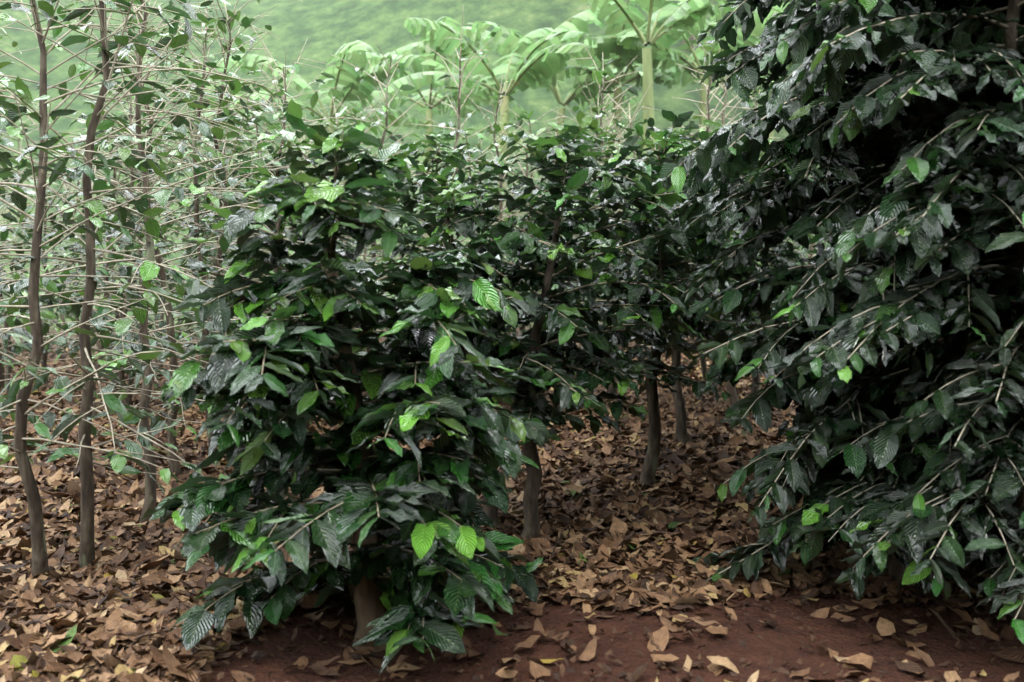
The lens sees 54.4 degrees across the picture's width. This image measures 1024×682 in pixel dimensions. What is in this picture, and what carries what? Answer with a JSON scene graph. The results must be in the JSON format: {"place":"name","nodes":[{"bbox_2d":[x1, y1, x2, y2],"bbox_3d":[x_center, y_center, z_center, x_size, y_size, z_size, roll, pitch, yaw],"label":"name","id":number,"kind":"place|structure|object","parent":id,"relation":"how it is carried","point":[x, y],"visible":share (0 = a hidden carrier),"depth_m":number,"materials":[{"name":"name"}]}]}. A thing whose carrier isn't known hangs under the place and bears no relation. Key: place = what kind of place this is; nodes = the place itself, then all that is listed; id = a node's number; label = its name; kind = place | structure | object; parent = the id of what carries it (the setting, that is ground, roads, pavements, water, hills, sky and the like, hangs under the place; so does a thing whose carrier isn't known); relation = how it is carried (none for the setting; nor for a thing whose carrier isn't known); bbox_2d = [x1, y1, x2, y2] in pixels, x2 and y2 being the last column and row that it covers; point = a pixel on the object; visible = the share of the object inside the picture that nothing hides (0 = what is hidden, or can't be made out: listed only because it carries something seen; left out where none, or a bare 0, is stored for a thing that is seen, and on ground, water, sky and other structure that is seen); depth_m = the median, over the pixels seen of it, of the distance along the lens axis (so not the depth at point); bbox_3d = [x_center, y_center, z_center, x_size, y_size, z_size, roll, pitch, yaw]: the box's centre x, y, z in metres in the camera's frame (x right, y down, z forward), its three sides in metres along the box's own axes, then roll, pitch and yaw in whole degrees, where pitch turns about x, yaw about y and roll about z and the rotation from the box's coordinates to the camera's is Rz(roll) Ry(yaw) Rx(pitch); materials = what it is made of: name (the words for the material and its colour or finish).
{"place":"outdoors","nodes":[
{"label":"outdoors","id":0,"kind":"place"},
{"bbox_2d":[0,0,1023,681],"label":"ground","id":1,"kind":"structure","parent":0,"point":[328,28],"depth_m":3.35,"materials":[{"name":"soil"}]},
{"bbox_2d":[0,149,40,387],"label":"coffee plant","id":2,"kind":"object","parent":1,"relation":"on","point":[3,369],"visible":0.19,"depth_m":8.79,"materials":[{"name":"green plant"}]},
{"bbox_2d":[0,144,46,362],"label":"coffee plant","id":3,"kind":"object","parent":1,"relation":"on","point":[12,242],"visible":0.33,"depth_m":8.17,"materials":[{"name":"green plant"}]},
{"bbox_2d":[0,126,59,350],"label":"coffee plant","id":4,"kind":"object","parent":1,"relation":"on","point":[57,329],"visible":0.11,"depth_m":10.13,"materials":[{"name":"green plant"}]},
{"bbox_2d":[0,129,69,339],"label":"coffee plant","id":5,"kind":"object","parent":1,"relation":"on","point":[25,168],"visible":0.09,"depth_m":11.18,"materials":[{"name":"green plant"}]},
{"bbox_2d":[0,95,75,387],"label":"coffee plant","id":6,"kind":"object","parent":1,"relation":"on","point":[47,313],"visible":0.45,"depth_m":7.13,"materials":[{"name":"green plant"}]},
{"bbox_2d":[0,103,76,393],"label":"coffee plant","id":7,"kind":"object","parent":1,"relation":"on","point":[6,325],"visible":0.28,"depth_m":8.47,"materials":[{"name":"green plant"}]},
{"bbox_2d":[0,148,102,384],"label":"coffee plant","id":8,"kind":"object","parent":1,"relation":"on","point":[45,350],"visible":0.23,"depth_m":8.93,"materials":[{"name":"green plant"}]},
{"bbox_2d":[24,133,82,330],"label":"coffee plant","id":9,"kind":"object","parent":1,"relation":"on","point":[61,249],"visible":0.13,"depth_m":12.71,"materials":[{"name":"green plant"}]},
{"bbox_2d":[0,0,121,424],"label":"coffee plant","id":10,"kind":"object","parent":1,"relation":"on","point":[51,286],"visible":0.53,"depth_m":5.07,"materials":[{"name":"green plant"}]},
{"bbox_2d":[39,130,109,368],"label":"coffee plant","id":11,"kind":"object","parent":1,"relation":"on","point":[77,360],"visible":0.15,"depth_m":10.31,"materials":[{"name":"green plant"}]},
{"bbox_2d":[61,131,138,351],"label":"coffee plant","id":12,"kind":"object","parent":1,"relation":"on","point":[98,295],"visible":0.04,"depth_m":11.55,"materials":[{"name":"green plant"}]},
{"bbox_2d":[25,81,184,414],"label":"coffee plant","id":13,"kind":"object","parent":1,"relation":"on","point":[76,308],"visible":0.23,"depth_m":7.37,"materials":[{"name":"green plant"}]},
{"bbox_2d":[0,0,234,578],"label":"coffee plant","id":14,"kind":"object","parent":1,"relation":"on","point":[35,332],"visible":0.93,"depth_m":3.42,"materials":[{"name":"green plant"}]},
{"bbox_2d":[53,107,185,388],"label":"coffee plant","id":15,"kind":"object","parent":1,"relation":"on","point":[99,273],"visible":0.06,"depth_m":8.56,"materials":[{"name":"green plant"}]},
{"bbox_2d":[44,32,201,411],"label":"coffee plant","id":16,"kind":"object","parent":1,"relation":"on","point":[130,118],"visible":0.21,"depth_m":7.33,"materials":[{"name":"green plant"}]},
{"bbox_2d":[41,54,218,405],"bbox_3d":[-2.999,-0.827,7.855,1.403,2.863,1.616,0,1,26],"label":"coffee plant","id":17,"kind":"object","parent":1,"relation":"on","point":[130,383],"visible":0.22,"depth_m":7.77,"materials":[{"name":"green plant"}]},
{"bbox_2d":[98,134,170,334],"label":"coffee plant","id":18,"kind":"object","parent":1,"relation":"on","point":[137,236],"visible":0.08,"depth_m":11.76,"materials":[{"name":"green plant"}]},
{"bbox_2d":[9,0,281,476],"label":"coffee plant","id":19,"kind":"object","parent":1,"relation":"on","point":[229,196],"visible":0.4,"depth_m":5.06,"materials":[{"name":"green plant"}]},
{"bbox_2d":[0,0,292,567],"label":"coffee plant","id":20,"kind":"object","parent":1,"relation":"on","point":[149,270],"visible":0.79,"depth_m":3.50,"materials":[{"name":"green plant"}]},
{"bbox_2d":[0,0,307,522],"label":"coffee plant","id":21,"kind":"object","parent":1,"relation":"on","point":[177,121],"visible":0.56,"depth_m":4.27,"materials":[{"name":"green plant"}]},
{"bbox_2d":[118,131,197,367],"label":"coffee plant","id":22,"kind":"object","parent":1,"relation":"on","point":[176,234],"visible":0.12,"depth_m":10.41,"materials":[{"name":"green plant"}]},
{"bbox_2d":[136,194,179,329],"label":"coffee plant","id":23,"kind":"object","parent":1,"relation":"on","point":[157,323],"visible":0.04,"depth_m":13.32,"materials":[{"name":"green plant"}]},
{"bbox_2d":[131,106,229,362],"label":"coffee plant","id":24,"kind":"object","parent":1,"relation":"on","point":[179,173],"visible":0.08,"depth_m":10.06,"materials":[{"name":"green plant"}]},
{"bbox_2d":[67,0,311,473],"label":"coffee plant","id":25,"kind":"object","parent":1,"relation":"on","point":[125,270],"visible":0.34,"depth_m":5.41,"materials":[{"name":"green plant"}]},
{"bbox_2d":[120,122,286,364],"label":"coffee plant","id":26,"kind":"object","parent":1,"relation":"on","point":[198,327],"visible":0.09,"depth_m":7.79,"materials":[{"name":"green plant"}]},
{"bbox_2d":[95,0,313,461],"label":"coffee plant","id":27,"kind":"object","parent":1,"relation":"on","point":[246,22],"visible":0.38,"depth_m":5.62,"materials":[{"name":"green plant"}]},
{"bbox_2d":[159,125,258,344],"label":"coffee plant","id":28,"kind":"object","parent":1,"relation":"on","point":[238,149],"visible":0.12,"depth_m":8.72,"materials":[{"name":"green plant"}]},
{"bbox_2d":[176,142,273,326],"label":"coffee plant","id":29,"kind":"object","parent":1,"relation":"on","point":[188,223],"visible":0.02,"depth_m":11.27,"materials":[{"name":"green plant"}]},
{"bbox_2d":[179,129,299,317],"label":"coffee plant","id":30,"kind":"object","parent":1,"relation":"on","point":[186,260],"visible":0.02,"depth_m":9.01,"materials":[{"name":"green plant"}]},
{"bbox_2d":[194,76,295,343],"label":"coffee plant","id":31,"kind":"object","parent":1,"relation":"on","point":[270,150],"visible":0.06,"depth_m":7.95,"materials":[{"name":"green plant"}]},
{"bbox_2d":[224,130,278,307],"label":"coffee plant","id":32,"kind":"object","parent":1,"relation":"on","point":[252,154],"visible":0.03,"depth_m":11.61,"materials":[{"name":"green plant"}]},
{"bbox_2d":[236,138,296,307],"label":"coffee plant","id":33,"kind":"object","parent":1,"relation":"on","point":[260,150],"visible":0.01,"depth_m":10.07,"materials":[{"name":"green plant"}]},
{"bbox_2d":[195,149,359,333],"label":"coffee bush","id":34,"kind":"object","parent":1,"relation":"on","point":[269,224],"visible":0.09,"depth_m":6.74,"materials":[{"name":"green plant"}]},
{"bbox_2d":[171,13,398,322],"bbox_3d":[-1.476,-0.781,6.588,1.500,2.851,1.511,1,1,41],"label":"coffee plant","id":35,"kind":"object","parent":1,"relation":"on","point":[315,96],"visible":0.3,"depth_m":6.70,"materials":[{"name":"green plant"}]},
{"bbox_2d":[273,121,323,379],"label":"coffee plant","id":36,"kind":"object","parent":1,"relation":"on","point":[301,172],"visible":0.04,"depth_m":9.12,"materials":[{"name":"green plant"}]},
{"bbox_2d":[286,115,339,197],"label":"coffee plant","id":37,"kind":"object","parent":1,"relation":"on","point":[307,152],"visible":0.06,"depth_m":9.79,"materials":[{"name":"green plant"}]},
{"bbox_2d":[203,40,450,242],"bbox_3d":[-2.728,-2.225,14.799,3.846,4.382,3.199,0,1,0],"label":"banana","id":38,"kind":"object","parent":1,"relation":"on","point":[352,83],"visible":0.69,"depth_m":14.56,"materials":[{"name":"green plant"}]},
{"bbox_2d":[282,97,399,350],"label":"coffee plant","id":39,"kind":"object","parent":1,"relation":"on","point":[360,126],"visible":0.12,"depth_m":7.42,"materials":[{"name":"green plant"}]},
{"bbox_2d":[140,100,549,675],"bbox_3d":[-0.464,0.127,2.952,1.171,1.650,1.206,0,1,0],"label":"coffee bush","id":40,"kind":"object","parent":1,"relation":"on","point":[424,500],"visible":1,"depth_m":2.74,"materials":[{"name":"green plant"}]},
{"bbox_2d":[286,94,419,329],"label":"coffee plant","id":41,"kind":"object","parent":1,"relation":"on","point":[392,137],"visible":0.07,"depth_m":8.77,"materials":[{"name":"green plant"}]},
{"bbox_2d":[341,185,389,331],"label":"coffee plant","id":42,"kind":"object","parent":1,"relation":"on","point":[364,258],"visible":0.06,"depth_m":11.22,"materials":[{"name":"green plant"}]},
{"bbox_2d":[371,165,391,338],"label":"coffee plant","id":43,"kind":"object","parent":1,"relation":"on","point":[390,257],"visible":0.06,"depth_m":13.07,"materials":[{"name":"green plant"}]},
{"bbox_2d":[332,40,440,396],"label":"coffee plant","id":44,"kind":"object","parent":1,"relation":"on","point":[392,118],"visible":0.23,"depth_m":7.54,"materials":[{"name":"green plant"}]},
{"bbox_2d":[380,146,433,295],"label":"coffee plant","id":45,"kind":"object","parent":1,"relation":"on","point":[398,244],"visible":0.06,"depth_m":10.48,"materials":[{"name":"green plant"}]},
{"bbox_2d":[321,16,531,251],"bbox_3d":[-1.489,-2.468,16.147,3.225,4.712,3.700,1,1,27],"label":"papaya","id":46,"kind":"object","parent":1,"relation":"on","point":[429,112],"visible":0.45,"depth_m":15.94,"materials":[{"name":"green plant"}]},
{"bbox_2d":[367,126,540,353],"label":"coffee bush","id":47,"kind":"object","parent":1,"relation":"on","point":[411,237],"visible":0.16,"depth_m":6.53,"materials":[{"name":"green plant"}]},
{"bbox_2d":[397,11,523,288],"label":"coffee plant","id":48,"kind":"object","parent":1,"relation":"on","point":[442,125],"visible":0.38,"depth_m":7.24,"materials":[{"name":"green plant"}]},
{"bbox_2d":[412,117,525,326],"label":"coffee plant","id":49,"kind":"object","parent":1,"relation":"on","point":[479,134],"visible":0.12,"depth_m":8.39,"materials":[{"name":"green plant"}]},
{"bbox_2d":[420,69,537,334],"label":"coffee plant","id":50,"kind":"object","parent":1,"relation":"on","point":[498,154],"visible":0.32,"depth_m":7.85,"materials":[{"name":"green plant"}]},
{"bbox_2d":[459,130,509,244],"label":"coffee plant","id":51,"kind":"object","parent":1,"relation":"on","point":[479,146],"visible":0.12,"depth_m":11.38,"materials":[{"name":"green plant"}]},
{"bbox_2d":[332,143,645,531],"bbox_3d":[-0.109,0.022,4.097,1.314,1.622,1.127,1,1,41],"label":"coffee bush","id":52,"kind":"object","parent":1,"relation":"on","point":[492,345],"visible":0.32,"depth_m":3.95,"materials":[{"name":"green plant"}]},
{"bbox_2d":[0,336,1023,681],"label":"leaf litter","id":53,"kind":"object","parent":1,"relation":"on","point":[66,618],"visible":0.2,"depth_m":3.58,"materials":[{"name":"brown plant"}]},
{"bbox_2d":[490,162,533,334],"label":"coffee plant","id":54,"kind":"object","parent":1,"relation":"on","point":[512,194],"visible":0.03,"depth_m":11.44,"materials":[{"name":"green plant"}]},
{"bbox_2d":[368,3,670,224],"bbox_3d":[0.089,-2.287,12.955,3.468,4.735,3.018,1,1,28],"label":"banana","id":55,"kind":"object","parent":1,"relation":"on","point":[547,56],"visible":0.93,"depth_m":12.90,"materials":[{"name":"green plant"}]},
{"bbox_2d":[484,107,561,338],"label":"coffee plant","id":56,"kind":"object","parent":1,"relation":"on","point":[520,120],"visible":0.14,"depth_m":8.87,"materials":[{"name":"green plant"}]},
{"bbox_2d":[484,131,564,329],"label":"coffee plant","id":57,"kind":"object","parent":1,"relation":"on","point":[531,175],"visible":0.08,"depth_m":10.22,"materials":[{"name":"green plant"}]},
{"bbox_2d":[373,110,705,539],"bbox_3d":[0.110,-0.015,3.894,1.163,1.743,1.178,-1,1,-38],"label":"coffee bush","id":58,"kind":"object","parent":1,"relation":"on","point":[642,297],"visible":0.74,"depth_m":3.83,"materials":[{"name":"green plant"}]},
{"bbox_2d":[515,121,580,355],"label":"coffee plant","id":59,"kind":"object","parent":1,"relation":"on","point":[541,130],"visible":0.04,"depth_m":9.02,"materials":[{"name":"green plant"}]},
{"bbox_2d":[457,21,674,135],"bbox_3d":[0.736,-2.447,15.189,3.177,4.620,3.559,0,1,0],"label":"banana","id":60,"kind":"object","parent":1,"relation":"on","point":[502,46],"visible":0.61,"depth_m":14.82,"materials":[{"name":"green plant"}]},
{"bbox_2d":[503,123,641,410],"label":"coffee bush","id":61,"kind":"object","parent":1,"relation":"on","point":[522,223],"visible":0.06,"depth_m":7.04,"materials":[{"name":"green plant"}]},
{"bbox_2d":[529,70,633,393],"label":"coffee plant","id":62,"kind":"object","parent":1,"relation":"on","point":[595,109],"visible":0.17,"depth_m":7.54,"materials":[{"name":"green plant"}]},
{"bbox_2d":[565,89,642,325],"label":"coffee plant","id":63,"kind":"object","parent":1,"relation":"on","point":[611,127],"visible":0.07,"depth_m":10.17,"materials":[{"name":"green plant"}]},
{"bbox_2d":[563,46,652,402],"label":"coffee plant","id":64,"kind":"object","parent":1,"relation":"on","point":[632,90],"visible":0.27,"depth_m":7.66,"materials":[{"name":"green plant"}]},
{"bbox_2d":[588,127,640,333],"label":"coffee plant","id":65,"kind":"object","parent":1,"relation":"on","point":[604,162],"visible":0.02,"depth_m":10.43,"materials":[{"name":"green plant"}]},
{"bbox_2d":[497,0,737,314],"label":"tree","id":66,"kind":"object","parent":1,"relation":"on","point":[664,40],"visible":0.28,"depth_m":14.30,"materials":[{"name":"green plant"}]},
{"bbox_2d":[605,82,671,382],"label":"coffee plant","id":67,"kind":"object","parent":1,"relation":"on","point":[634,157],"visible":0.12,"depth_m":8.39,"materials":[{"name":"green plant"}]},
{"bbox_2d":[518,109,786,486],"bbox_3d":[0.661,-0.158,4.857,1.262,1.823,1.264,0,1,0],"label":"coffee bush","id":68,"kind":"object","parent":1,"relation":"on","point":[711,328],"visible":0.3,"depth_m":4.71,"materials":[{"name":"green plant"}]},
{"bbox_2d":[575,115,779,444],"bbox_3d":[0.893,-0.313,5.592,1.070,1.937,1.205,0,1,0],"label":"coffee bush","id":69,"kind":"object","parent":1,"relation":"on","point":[681,433],"visible":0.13,"depth_m":5.59,"materials":[{"name":"green plant"}]},
{"bbox_2d":[581,0,776,348],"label":"tree","id":70,"kind":"object","parent":1,"relation":"on","point":[671,19],"visible":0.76,"depth_m":11.77,"materials":[{"name":"green plant"}]},
{"bbox_2d":[682,33,698,51],"bbox_3d":[5.692,-14.320,27.093,8.813,12.575,9.093,0,1,0],"label":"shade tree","id":71,"kind":"object","parent":1,"relation":"on","point":[689,39],"depth_m":27.63,"materials":[{"name":"green plant"}]},
{"bbox_2d":[595,1,788,321],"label":"banana","id":72,"kind":"object","parent":1,"relation":"on","point":[677,56],"visible":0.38,"depth_m":13.94,"materials":[{"name":"green plant"}]},
{"bbox_2d":[662,30,750,397],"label":"coffee plant","id":73,"kind":"object","parent":1,"relation":"on","point":[708,117],"visible":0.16,"depth_m":7.52,"materials":[{"name":"green plant"}]},
{"bbox_2d":[685,70,777,386],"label":"coffee plant","id":74,"kind":"object","parent":1,"relation":"on","point":[722,118],"visible":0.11,"depth_m":8.12,"materials":[{"name":"green plant"}]},
{"bbox_2d":[678,155,821,406],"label":"coffee bush","id":75,"kind":"object","parent":1,"relation":"on","point":[730,389],"visible":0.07,"depth_m":6.68,"materials":[{"name":"green plant"}]},
{"bbox_2d":[677,152,825,405],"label":"coffee bush","id":76,"kind":"object","parent":1,"relation":"on","point":[756,379],"visible":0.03,"depth_m":6.94,"materials":[{"name":"green plant"}]},
{"bbox_2d":[710,75,798,315],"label":"coffee plant","id":77,"kind":"object","parent":1,"relation":"on","point":[746,104],"visible":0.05,"depth_m":9.03,"materials":[{"name":"green plant"}]},
{"bbox_2d":[680,3,846,263],"bbox_3d":[3.977,-2.814,14.870,2.706,5.424,3.314,1,1,42],"label":"banana","id":78,"kind":"object","parent":1,"relation":"on","point":[714,23],"visible":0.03,"depth_m":14.87,"materials":[{"name":"green plant"}]},
{"bbox_2d":[722,140,810,388],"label":"coffee plant","id":79,"kind":"object","parent":1,"relation":"on","point":[796,243],"visible":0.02,"depth_m":7.59,"materials":[{"name":"green plant"}]},
{"bbox_2d":[753,0,791,38],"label":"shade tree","id":80,"kind":"object","parent":1,"relation":"on","point":[784,1],"depth_m":22.33,"materials":[{"name":"green plant"}]},
{"bbox_2d":[748,132,829,324],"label":"coffee plant","id":81,"kind":"object","parent":1,"relation":"on","point":[808,176],"depth_m":11.28,"materials":[{"name":"green plant"}]},
{"bbox_2d":[770,238,825,355],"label":"coffee plant","id":82,"kind":"object","parent":1,"relation":"on","point":[806,250],"visible":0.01,"depth_m":9.96,"materials":[{"name":"green plant"}]},
{"bbox_2d":[779,138,824,264],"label":"coffee plant","id":83,"kind":"object","parent":1,"relation":"on","point":[810,255],"visible":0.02,"depth_m":8.77,"materials":[{"name":"green plant"}]},
{"bbox_2d":[643,0,1023,599],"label":"coffee bush","id":84,"kind":"object","parent":1,"relation":"on","point":[790,194],"visible":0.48,"depth_m":3.32,"materials":[{"name":"green plant"}]},
{"bbox_2d":[805,206,869,264],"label":"coffee bush","id":85,"kind":"object","parent":1,"relation":"on","point":[821,240],"depth_m":5.44,"materials":[{"name":"green plant"}]},
{"bbox_2d":[705,0,1023,568],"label":"coffee bush","id":86,"kind":"object","parent":1,"relation":"on","point":[827,479],"visible":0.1,"depth_m":3.25,"materials":[{"name":"green plant"}]},
{"bbox_2d":[741,0,1023,643],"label":"coffee bush","id":87,"kind":"object","parent":1,"relation":"on","point":[917,517],"visible":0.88,"depth_m":2.74,"materials":[{"name":"green plant"}]},
{"bbox_2d":[750,79,1015,438],"bbox_3d":[2.023,-0.832,4.353,1.772,3.294,1.708,0,1,0],"label":"coffee bush","id":88,"kind":"object","parent":1,"relation":"on","point":[820,246],"depth_m":4.64,"materials":[{"name":"green plant"}]},
{"bbox_2d":[829,1,1023,570],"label":"coffee bush","id":89,"kind":"object","parent":1,"relation":"on","point":[994,97],"visible":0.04,"depth_m":2.97,"materials":[{"name":"green plant"}]}
]}

